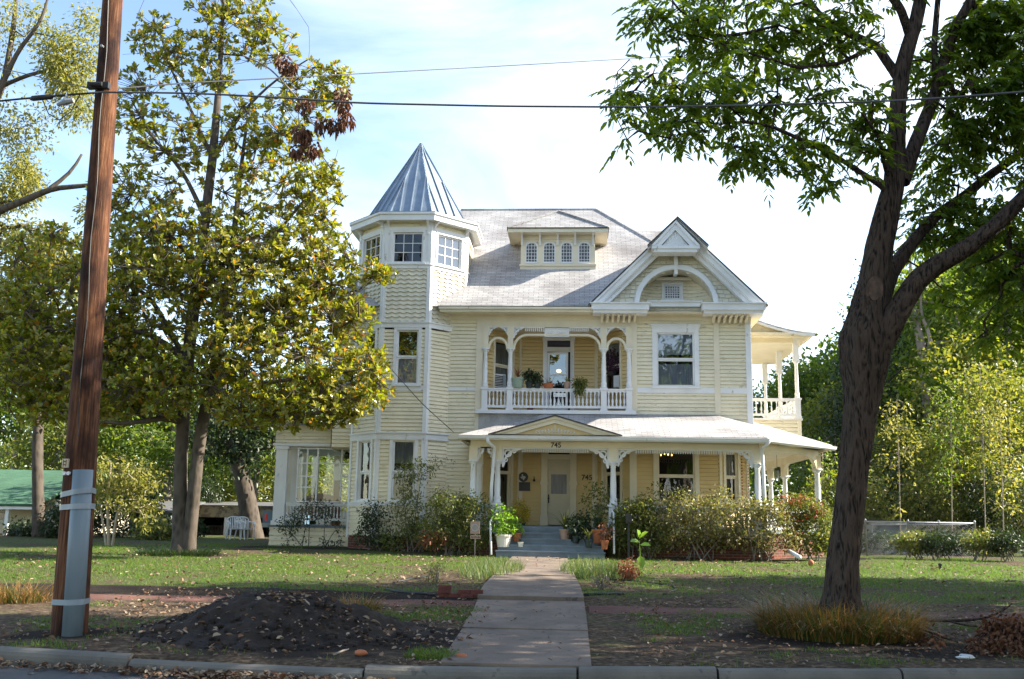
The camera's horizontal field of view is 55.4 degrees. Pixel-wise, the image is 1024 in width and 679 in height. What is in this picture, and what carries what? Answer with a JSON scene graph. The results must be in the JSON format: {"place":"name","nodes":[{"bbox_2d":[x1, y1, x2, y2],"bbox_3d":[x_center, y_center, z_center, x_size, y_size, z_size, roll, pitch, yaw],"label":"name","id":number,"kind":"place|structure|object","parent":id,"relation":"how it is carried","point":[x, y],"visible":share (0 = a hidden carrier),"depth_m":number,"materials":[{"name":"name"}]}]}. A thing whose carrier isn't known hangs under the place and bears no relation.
{"place":"outdoors","nodes":[
{"label":"outdoors","id":0,"kind":"place"},
{"bbox_2d":[0,577,53,603],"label":"border grass","id":1,"kind":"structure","parent":0,"point":[9,595],"depth_m":14.53,"materials":[{"name":"beige plant"}]},
{"bbox_2d":[0,665,225,678],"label":"road","id":2,"kind":"structure","parent":0,"point":[10,672],"depth_m":9.78,"materials":[{"name":"grey asphalt"}]},
{"bbox_2d":[0,646,1023,678],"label":"kerb","id":3,"kind":"structure","parent":2,"relation":"on","point":[38,656],"depth_m":9.79,"materials":[{"name":"concrete"}]},
{"bbox_2d":[0,532,1023,678],"bbox_3d":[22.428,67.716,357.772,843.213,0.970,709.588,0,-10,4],"label":"ground","id":4,"kind":"structure","parent":0,"point":[610,649],"depth_m":15.13,"materials":[{"name":"brown soil"}]},
{"bbox_2d":[2,515,53,536],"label":"back yard shrub","id":5,"kind":"object","parent":4,"relation":"on","point":[24,529],"visible":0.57,"depth_m":36.66,"materials":[{"name":"green plant"}]},
{"bbox_2d":[2,302,110,536],"bbox_3d":[-17.861,3.176,37.198,5.389,9.644,3.929,0,-10,4],"label":"dark trunk tree","id":6,"kind":"object","parent":4,"relation":"on","point":[37,474],"visible":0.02,"depth_m":36.70,"materials":[{"name":"grey plant"}]},
{"bbox_2d":[0,0,118,388],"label":"spreading tree","id":7,"kind":"object","parent":4,"relation":"on","point":[28,185],"visible":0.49,"depth_m":36.06,"materials":[{"name":"green plant"}]},
{"bbox_2d":[0,313,120,468],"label":"broadleaf tree","id":8,"kind":"object","parent":4,"relation":"on","point":[6,430],"visible":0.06,"depth_m":56.63,"materials":[{"name":"green plant"}]},
{"bbox_2d":[0,469,129,534],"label":"green roofed house","id":9,"kind":"structure","parent":4,"relation":"on","point":[15,492],"depth_m":40.15,"materials":[{"name":"green metal"}]},
{"bbox_2d":[0,412,129,472],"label":"yellowing tree","id":10,"kind":"object","parent":4,"relation":"on","point":[58,453],"visible":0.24,"depth_m":50.27,"materials":[{"name":"green plant"}]},
{"bbox_2d":[34,495,100,537],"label":"back yard shrub","id":11,"kind":"object","parent":4,"relation":"on","point":[54,511],"visible":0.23,"depth_m":35.74,"materials":[{"name":"green plant"}]},
{"bbox_2d":[50,0,122,636],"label":"utility pole","id":12,"kind":"object","parent":4,"relation":"on","point":[70,601],"visible":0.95,"depth_m":11.97,"materials":[{"name":"brown wood"}]},
{"bbox_2d":[118,43,923,88],"bbox_3d":[21.515,-7.191,38.787,72.511,17.898,5.925,9,-13,-37],"label":"utility cable","id":13,"kind":"object","parent":12,"relation":"attached to","point":[376,72],"visible":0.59,"depth_m":21.70,"materials":[{"name":"black rubber"}]},
{"bbox_2d":[97,91,1023,107],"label":"utility cable","id":14,"kind":"object","parent":12,"relation":"attached to","point":[873,101],"visible":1,"depth_m":12.32,"materials":[{"name":"black rubber"}]},
{"bbox_2d":[6,336,200,483],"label":"broadleaf tree","id":15,"kind":"object","parent":4,"relation":"on","point":[136,358],"visible":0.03,"depth_m":60.61,"materials":[{"name":"green plant"}]},
{"bbox_2d":[93,484,126,536],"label":"back yard shrub","id":16,"kind":"object","parent":4,"relation":"on","point":[98,525],"visible":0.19,"depth_m":38.28,"materials":[{"name":"green plant"}]},
{"bbox_2d":[94,448,168,546],"bbox_3d":[-11.560,4.668,28.536,3.181,3.049,2.010,0,-10,4],"label":"tree","id":17,"kind":"object","parent":4,"relation":"on","point":[113,480],"visible":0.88,"depth_m":28.44,"materials":[{"name":"green plant"}]},
{"bbox_2d":[106,457,164,537],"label":"back yard shrub","id":18,"kind":"object","parent":4,"relation":"on","point":[152,498],"visible":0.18,"depth_m":37.30,"materials":[{"name":"green plant"}]},
{"bbox_2d":[127,512,171,540],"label":"back yard shrub","id":19,"kind":"object","parent":4,"relation":"on","point":[158,534],"visible":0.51,"depth_m":34.85,"materials":[{"name":"green plant"}]},
{"bbox_2d":[62,356,251,500],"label":"broadleaf tree","id":20,"kind":"object","parent":4,"relation":"on","point":[157,432],"visible":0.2,"depth_m":51.04,"materials":[{"name":"green plant"}]},
{"bbox_2d":[134,544,221,556],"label":"border grass","id":21,"kind":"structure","parent":4,"relation":"on","point":[165,552],"depth_m":24.57,"materials":[{"name":"green plant"}]},
{"bbox_2d":[0,0,400,552],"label":"magnolia tree","id":22,"kind":"object","parent":4,"relation":"on","point":[158,264],"visible":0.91,"depth_m":25.73,"materials":[{"name":"green plant"}]},
{"bbox_2d":[242,54,355,164],"bbox_3d":[-5.341,-5.752,24.244,3.024,2.986,0.589,0,-10,4],"label":"dead branch","id":23,"kind":"object","parent":22,"relation":"attached to","point":[302,137],"visible":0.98,"depth_m":24.10,"materials":[{"name":"brown plant"}]},
{"bbox_2d":[137,431,275,506],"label":"yellowing tree","id":24,"kind":"object","parent":4,"relation":"on","point":[264,483],"visible":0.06,"depth_m":58.51,"materials":[{"name":"green plant"}]},
{"bbox_2d":[188,470,224,524],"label":"back yard shrub","id":25,"kind":"object","parent":4,"relation":"on","point":[210,498],"visible":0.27,"depth_m":46.84,"materials":[{"name":"green plant"}]},
{"bbox_2d":[156,370,301,537],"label":"dark trunk tree","id":26,"kind":"object","parent":4,"relation":"on","point":[240,454],"visible":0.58,"depth_m":40.03,"materials":[{"name":"green plant"}]},
{"bbox_2d":[188,385,333,500],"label":"broadleaf tree","id":27,"kind":"object","parent":4,"relation":"on","point":[226,472],"visible":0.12,"depth_m":49.78,"materials":[{"name":"green plant"}]},
{"bbox_2d":[198,501,346,534],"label":"open shed","id":28,"kind":"structure","parent":4,"relation":"on","point":[212,509],"depth_m":44.20,"materials":[{"name":"paint"}]},
{"bbox_2d":[117,588,444,651],"bbox_3d":[-2.752,3.347,11.913,4.165,0.595,2.801,0,-10,4],"label":"dirt mound","id":29,"kind":"object","parent":4,"relation":"on","point":[268,606],"visible":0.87,"depth_m":11.37,"materials":[{"name":"soil"}]},
{"bbox_2d":[269,456,348,508],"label":"yellowing tree","id":30,"kind":"object","parent":4,"relation":"on","point":[345,471],"visible":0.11,"depth_m":53.88,"materials":[{"name":"green plant"}]},
{"bbox_2d":[274,498,344,547],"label":"shrub","id":31,"kind":"object","parent":4,"relation":"on","point":[301,518],"visible":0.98,"depth_m":30.23,"materials":[{"name":"green plant"}]},
{"bbox_2d":[322,592,390,610],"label":"border grass","id":32,"kind":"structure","parent":4,"relation":"on","point":[369,604],"depth_m":14.15,"materials":[{"name":"green plant"}]},
{"bbox_2d":[348,497,400,549],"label":"shrub","id":33,"kind":"object","parent":4,"relation":"on","point":[370,521],"visible":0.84,"depth_m":28.56,"materials":[{"name":"green plant"}]},
{"bbox_2d":[373,455,454,551],"bbox_3d":[-2.826,4.788,28.320,2.297,2.971,1.195,0,-10,4],"label":"shrub","id":34,"kind":"object","parent":4,"relation":"on","point":[411,530],"visible":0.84,"depth_m":28.25,"materials":[{"name":"green plant"}]},
{"bbox_2d":[402,643,462,659],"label":"grass tuft","id":35,"kind":"object","parent":4,"relation":"on","point":[426,656],"visible":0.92,"depth_m":10.23,"materials":[{"name":"green plant"}]},
{"bbox_2d":[0,433,895,514],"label":"treeline","id":36,"kind":"object","parent":4,"relation":"on","point":[750,479],"visible":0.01,"depth_m":86.36,"materials":[{"name":"green plant"}]},
{"bbox_2d":[412,485,496,555],"bbox_3d":[-1.524,5.003,26.879,2.392,1.962,1.362,0,-10,4],"label":"shrub","id":37,"kind":"object","parent":4,"relation":"on","point":[458,528],"visible":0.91,"depth_m":26.73,"materials":[{"name":"green plant"}]},
{"bbox_2d":[455,551,527,579],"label":"tall grass","id":38,"kind":"structure","parent":4,"relation":"on","point":[480,568],"depth_m":19.96,"materials":[{"name":"green plant"}]},
{"bbox_2d":[0,542,1023,667],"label":"lawn grass","id":39,"kind":"structure","parent":4,"relation":"on","point":[681,568],"depth_m":20.00,"materials":[{"name":"green plant"}]},
{"bbox_2d":[0,547,1023,678],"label":"leaf litter","id":40,"kind":"object","parent":4,"relation":"on","point":[210,673],"visible":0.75,"depth_m":11.82,"materials":[{"name":"brown plant"}]},
{"bbox_2d":[267,143,836,559],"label":"house","id":41,"kind":"structure","parent":4,"relation":"on","point":[469,304],"depth_m":30.35,"materials":[{"name":"paint"}]},
{"bbox_2d":[295,447,348,502],"bbox_3d":[-6.064,4.379,31.539,1.818,1.750,0.050,0,-10,4],"label":"sun porch window","id":42,"kind":"structure","parent":41,"relation":"in","point":[299,448],"depth_m":31.54,"materials":[{"name":"white paint"}]},
{"bbox_2d":[352,439,373,502],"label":"window","id":43,"kind":"structure","parent":41,"relation":"in","point":[364,455],"depth_m":30.19,"materials":[{"name":"white paint"}]},
{"bbox_2d":[359,231,381,271],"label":"window","id":44,"kind":"structure","parent":41,"relation":"in","point":[372,244],"depth_m":31.65,"materials":[{"name":"white glass"}]},
{"bbox_2d":[386,439,417,502],"bbox_3d":[-3.270,3.983,29.634,0.968,2.206,0.590,0,-10,4],"label":"window","id":45,"kind":"structure","parent":41,"relation":"in","point":[399,451],"depth_m":29.62,"materials":[{"name":"white paint"}]},
{"bbox_2d":[389,230,425,263],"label":"window","id":46,"kind":"structure","parent":41,"relation":"in","point":[407,246],"depth_m":30.74,"materials":[{"name":"white glass"}]},
{"bbox_2d":[391,327,424,385],"bbox_3d":[-3.213,0.572,30.263,0.968,2.087,0.590,0,-10,4],"label":"window","id":47,"kind":"structure","parent":41,"relation":"in","point":[407,345],"depth_m":30.13,"materials":[{"name":"white paint"}]},
{"bbox_2d":[435,231,464,271],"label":"window","id":48,"kind":"structure","parent":41,"relation":"in","point":[449,248],"depth_m":31.24,"materials":[{"name":"white glass"}]},
{"bbox_2d":[483,337,515,393],"bbox_3d":[-0.394,0.862,31.242,0.490,1.980,1.128,-8,-14,41],"label":"window","id":49,"kind":"structure","parent":41,"relation":"in","point":[500,354],"depth_m":31.27,"materials":[{"name":"beige paint"}]},
{"bbox_2d":[489,452,513,510],"bbox_3d":[-0.449,4.169,30.631,0.490,2.650,1.128,-8,-14,41],"label":"window","id":50,"kind":"structure","parent":41,"relation":"in","point":[506,472],"depth_m":30.85,"materials":[{"name":"beige paint"}]},
{"bbox_2d":[487,502,518,546],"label":"potted plant","id":51,"kind":"object","parent":41,"relation":"on","point":[503,539],"visible":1,"depth_m":26.41,"materials":[{"name":"green plant"}]},
{"bbox_2d":[508,498,530,525],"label":"potted plant","id":52,"kind":"object","parent":41,"relation":"on","point":[522,511],"visible":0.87,"depth_m":27.91,"materials":[{"name":"green plant"}]},
{"bbox_2d":[525,242,537,263],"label":"dormer window","id":53,"kind":"structure","parent":41,"relation":"in","point":[531,248],"depth_m":32.30,"materials":[{"name":"white glass"}]},
{"bbox_2d":[542,337,574,409],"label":"balcony door","id":54,"kind":"structure","parent":41,"relation":"in","point":[558,352],"depth_m":31.78,"materials":[{"name":"white paint"}]},
{"bbox_2d":[540,453,576,525],"bbox_3d":[1.487,4.510,31.011,1.179,2.780,0.210,0,-10,4],"label":"front door","id":55,"kind":"structure","parent":41,"relation":"in","point":[558,494],"depth_m":30.98,"materials":[{"name":"beige paint"}]},
{"bbox_2d":[560,242,572,263],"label":"dormer window","id":56,"kind":"structure","parent":41,"relation":"in","point":[566,247],"depth_m":32.23,"materials":[{"name":"white glass"}]},
{"bbox_2d":[565,514,588,542],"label":"potted plant","id":57,"kind":"object","parent":41,"relation":"on","point":[577,538],"visible":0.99,"depth_m":26.48,"materials":[{"name":"green plant"}]},
{"bbox_2d":[578,481,609,525],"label":"potted plant","id":58,"kind":"object","parent":41,"relation":"on","point":[598,511],"visible":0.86,"depth_m":27.59,"materials":[{"name":"green plant"}]},
{"bbox_2d":[600,346,618,376],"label":"potted plant","id":59,"kind":"object","parent":41,"relation":"on","point":[612,370],"visible":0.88,"depth_m":30.80,"materials":[{"name":"grey plant"}]},
{"bbox_2d":[600,337,622,394],"bbox_3d":[3.303,0.875,30.985,0.490,1.980,1.114,8,-12,-33],"label":"window","id":60,"kind":"structure","parent":41,"relation":"in","point":[618,346],"depth_m":31.07,"materials":[{"name":"black glass"}]},
{"bbox_2d":[601,453,623,512],"bbox_3d":[3.249,4.182,30.374,0.490,2.650,1.114,8,-12,-33],"label":"window","id":61,"kind":"structure","parent":41,"relation":"in","point":[605,473],"depth_m":30.57,"materials":[{"name":"beige paint"}]},
{"bbox_2d":[661,283,683,300],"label":"window","id":62,"kind":"structure","parent":41,"relation":"in","point":[670,291],"depth_m":31.09,"materials":[{"name":"white paint"}]},
{"bbox_2d":[650,324,700,388],"bbox_3d":[5.066,0.623,30.336,1.554,2.126,0.610,0,-10,4],"label":"window","id":63,"kind":"structure","parent":41,"relation":"in","point":[675,347],"depth_m":30.22,"materials":[{"name":"white paint"}]},
{"bbox_2d":[653,450,699,503],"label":"window","id":64,"kind":"structure","parent":41,"relation":"in","point":[678,470],"depth_m":30.62,"materials":[{"name":"glass"}]},
{"bbox_2d":[718,451,740,503],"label":"window","id":65,"kind":"structure","parent":41,"relation":"in","point":[731,463],"depth_m":29.90,"materials":[{"name":"beige paint"}]},
{"bbox_2d":[558,555,621,579],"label":"tall grass","id":66,"kind":"structure","parent":4,"relation":"on","point":[589,569],"depth_m":20.05,"materials":[{"name":"green plant"}]},
{"bbox_2d":[614,555,642,579],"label":"dry plant","id":67,"kind":"object","parent":4,"relation":"on","point":[628,572],"visible":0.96,"depth_m":19.06,"materials":[{"name":"brown plant"}]},
{"bbox_2d":[602,492,679,558],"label":"shrub","id":68,"kind":"object","parent":4,"relation":"on","point":[639,507],"visible":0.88,"depth_m":26.50,"materials":[{"name":"green plant"}]},
{"bbox_2d":[647,479,751,559],"bbox_3d":[5.087,4.905,26.489,2.860,2.235,1.571,0,-10,4],"label":"shrub","id":69,"kind":"object","parent":4,"relation":"on","point":[686,520],"visible":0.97,"depth_m":26.30,"materials":[{"name":"green plant"}]},
{"bbox_2d":[719,491,801,561],"bbox_3d":[6.725,5.067,26.325,2.260,1.917,1.390,0,-10,4],"label":"shrub","id":70,"kind":"object","parent":4,"relation":"on","point":[755,514],"visible":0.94,"depth_m":26.23,"materials":[{"name":"green plant"}]},
{"bbox_2d":[749,352,842,494],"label":"broadleaf tree","id":71,"kind":"object","parent":4,"relation":"on","point":[807,386],"visible":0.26,"depth_m":56.34,"materials":[{"name":"green plant"}]},
{"bbox_2d":[770,490,833,560],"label":"shrub","id":72,"kind":"object","parent":4,"relation":"on","point":[803,515],"visible":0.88,"depth_m":26.68,"materials":[{"name":"green plant"}]},
{"bbox_2d":[588,0,1023,617],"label":"pecan tree","id":73,"kind":"object","parent":4,"relation":"on","point":[876,320],"visible":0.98,"depth_m":13.76,"materials":[{"name":"green plant"}]},
{"bbox_2d":[775,434,837,527],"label":"thicket shrub","id":74,"kind":"object","parent":4,"relation":"on","point":[795,490],"visible":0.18,"depth_m":42.79,"materials":[{"name":"green plant"}]},
{"bbox_2d":[802,437,837,532],"bbox_3d":[10.477,5.478,32.975,1.531,4.391,1.135,-3,-11,18],"label":"thin sapling","id":75,"kind":"object","parent":4,"relation":"on","point":[833,464],"visible":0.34,"depth_m":33.12,"materials":[{"name":"green plant"}]},
{"bbox_2d":[774,376,904,507],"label":"yellowing tree","id":76,"kind":"object","parent":4,"relation":"on","point":[806,431],"visible":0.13,"depth_m":49.09,"materials":[{"name":"green plant"}]},
{"bbox_2d":[801,451,879,519],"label":"thicket shrub","id":77,"kind":"object","parent":4,"relation":"on","point":[825,488],"visible":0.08,"depth_m":36.82,"materials":[{"name":"green plant"}]},
{"bbox_2d":[718,584,967,644],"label":"border grass","id":78,"kind":"structure","parent":4,"relation":"on","point":[872,624],"depth_m":11.97,"materials":[{"name":"plant"}]},
{"bbox_2d":[826,466,899,551],"bbox_3d":[12.507,6.115,34.782,2.390,3.288,2.320,-9,-15,44],"label":"thicket shrub","id":79,"kind":"object","parent":4,"relation":"on","point":[880,504],"visible":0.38,"depth_m":34.57,"materials":[{"name":"green plant"}]},
{"bbox_2d":[801,259,935,529],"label":"tree","id":80,"kind":"object","parent":4,"relation":"on","point":[834,424],"visible":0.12,"depth_m":46.22,"materials":[{"name":"green plant"}]},
{"bbox_2d":[862,528,905,554],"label":"shrub","id":81,"kind":"object","parent":4,"relation":"on","point":[879,540],"visible":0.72,"depth_m":31.72,"materials":[{"name":"green plant"}]},
{"bbox_2d":[801,295,967,460],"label":"broadleaf tree","id":82,"kind":"object","parent":4,"relation":"on","point":[826,356],"visible":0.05,"depth_m":59.97,"materials":[{"name":"green plant"}]},
{"bbox_2d":[862,517,911,552],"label":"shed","id":83,"kind":"structure","parent":4,"relation":"on","point":[892,527],"depth_m":33.63,"materials":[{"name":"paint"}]},
{"bbox_2d":[827,416,969,532],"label":"yellowing tree","id":84,"kind":"object","parent":4,"relation":"on","point":[885,444],"visible":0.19,"depth_m":40.66,"materials":[{"name":"green plant"}]},
{"bbox_2d":[871,399,925,551],"bbox_3d":[12.950,4.490,32.478,1.747,5.109,1.312,0,-10,4],"label":"thin sapling","id":85,"kind":"object","parent":4,"relation":"on","point":[898,434],"visible":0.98,"depth_m":32.55,"materials":[{"name":"green plant"}]},
{"bbox_2d":[865,448,931,532],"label":"thicket shrub","id":86,"kind":"object","parent":4,"relation":"on","point":[885,472],"visible":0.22,"depth_m":36.81,"materials":[{"name":"green plant"}]},
{"bbox_2d":[887,527,932,558],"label":"shrub","id":87,"kind":"object","parent":4,"relation":"on","point":[910,540],"visible":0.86,"depth_m":28.41,"materials":[{"name":"green plant"}]},
{"bbox_2d":[862,519,977,558],"bbox_3d":[14.324,6.630,32.348,3.061,1.252,8.554,-7,-13,38],"label":"chain link fence","id":88,"kind":"object","parent":4,"relation":"on","point":[938,524],"visible":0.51,"depth_m":29.93,"materials":[{"name":"silver metal"}]},
{"bbox_2d":[887,456,965,533],"bbox_3d":[14.868,5.949,35.189,2.843,3.532,2.061,0,-10,4],"label":"thicket shrub","id":89,"kind":"object","parent":4,"relation":"on","point":[927,516],"visible":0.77,"depth_m":35.04,"materials":[{"name":"green plant"}]},
{"bbox_2d":[835,247,1023,440],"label":"broadleaf tree","id":90,"kind":"object","parent":4,"relation":"on","point":[912,343],"visible":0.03,"depth_m":54.27,"materials":[{"name":"green plant"}]},
{"bbox_2d":[916,527,965,559],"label":"shrub","id":91,"kind":"object","parent":4,"relation":"on","point":[936,539],"visible":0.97,"depth_m":28.04,"materials":[{"name":"green plant"}]},
{"bbox_2d":[893,253,997,437],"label":"pale trunk tree","id":92,"kind":"object","parent":4,"relation":"on","point":[916,328],"visible":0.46,"depth_m":45.48,"materials":[{"name":"green plant"}]},
{"bbox_2d":[886,429,1009,534],"bbox_3d":[17.434,5.917,38.403,4.891,4.805,5.096,-4,-12,26],"label":"yellowing tree","id":93,"kind":"object","parent":4,"relation":"on","point":[920,468],"visible":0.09,"depth_m":38.14,"materials":[{"name":"green plant"}]},
{"bbox_2d":[922,373,975,537],"bbox_3d":[14.352,3.996,31.928,1.607,5.843,1.600,0,-10,4],"label":"thin sapling","id":94,"kind":"object","parent":4,"relation":"on","point":[949,406],"visible":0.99,"depth_m":32.07,"materials":[{"name":"green plant"}]},
{"bbox_2d":[875,327,1023,547],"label":"yellowing tree","id":95,"kind":"object","parent":4,"relation":"on","point":[948,354],"visible":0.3,"depth_m":42.78,"materials":[{"name":"green plant"}]},
{"bbox_2d":[885,216,1023,539],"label":"broadleaf tree","id":96,"kind":"object","parent":4,"relation":"on","point":[974,286],"visible":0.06,"depth_m":47.39,"materials":[{"name":"green plant"}]},
{"bbox_2d":[921,448,992,551],"bbox_3d":[16.702,6.033,36.551,3.058,3.921,1.958,0,-10,4],"label":"thicket shrub","id":97,"kind":"object","parent":4,"relation":"on","point":[969,455],"visible":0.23,"depth_m":36.36,"materials":[{"name":"green plant"}]},
{"bbox_2d":[908,603,1023,657],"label":"fallen branch","id":98,"kind":"object","parent":4,"relation":"on","point":[1006,633],"visible":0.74,"depth_m":11.38,"materials":[{"name":"brown plant"}]},
{"bbox_2d":[913,362,1023,552],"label":"yellowing tree","id":99,"kind":"object","parent":4,"relation":"on","point":[1012,397],"visible":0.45,"depth_m":36.34,"materials":[{"name":"green plant"}]},
{"bbox_2d":[957,527,1005,560],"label":"shrub","id":100,"kind":"object","parent":4,"relation":"on","point":[971,544],"visible":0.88,"depth_m":27.82,"materials":[{"name":"green plant"}]},
{"bbox_2d":[954,360,1009,551],"bbox_3d":[15.258,3.712,31.613,1.634,6.258,1.450,0,-10,4],"label":"thin sapling","id":101,"kind":"object","parent":4,"relation":"on","point":[978,397],"visible":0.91,"depth_m":31.79,"materials":[{"name":"green plant"}]},
{"bbox_2d":[952,459,1023,555],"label":"thicket shrub","id":102,"kind":"object","parent":4,"relation":"on","point":[989,513],"visible":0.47,"depth_m":33.52,"materials":[{"name":"green plant"}]},
{"bbox_2d":[974,393,1023,550],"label":"thin sapling","id":103,"kind":"object","parent":4,"relation":"on","point":[1006,447],"visible":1,"depth_m":30.89,"materials":[{"name":"green plant"}]},
{"bbox_2d":[984,526,1023,561],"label":"shrub","id":104,"kind":"object","parent":4,"relation":"on","point":[1011,543],"visible":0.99,"depth_m":27.46,"materials":[{"name":"green plant"}]},
{"bbox_2d":[986,451,1023,556],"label":"thicket shrub","id":105,"kind":"object","parent":4,"relation":"on","point":[1018,515],"visible":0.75,"depth_m":32.53,"materials":[{"name":"green plant"}]},
{"bbox_2d":[0,0,1023,504],"label":"sky","id":106,"kind":"structure","parent":0,"point":[799,264],"materials":[{"name":"white"}]},
{"bbox_2d":[440,556,591,669],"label":"path","id":107,"kind":"structure","parent":0,"point":[551,589],"depth_m":12.83,"materials":[{"name":"concrete"}]},
{"bbox_2d":[26,592,1023,620],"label":"brick path","id":108,"kind":"structure","parent":0,"point":[621,609],"depth_m":14.79,"materials":[{"name":"red brick"}]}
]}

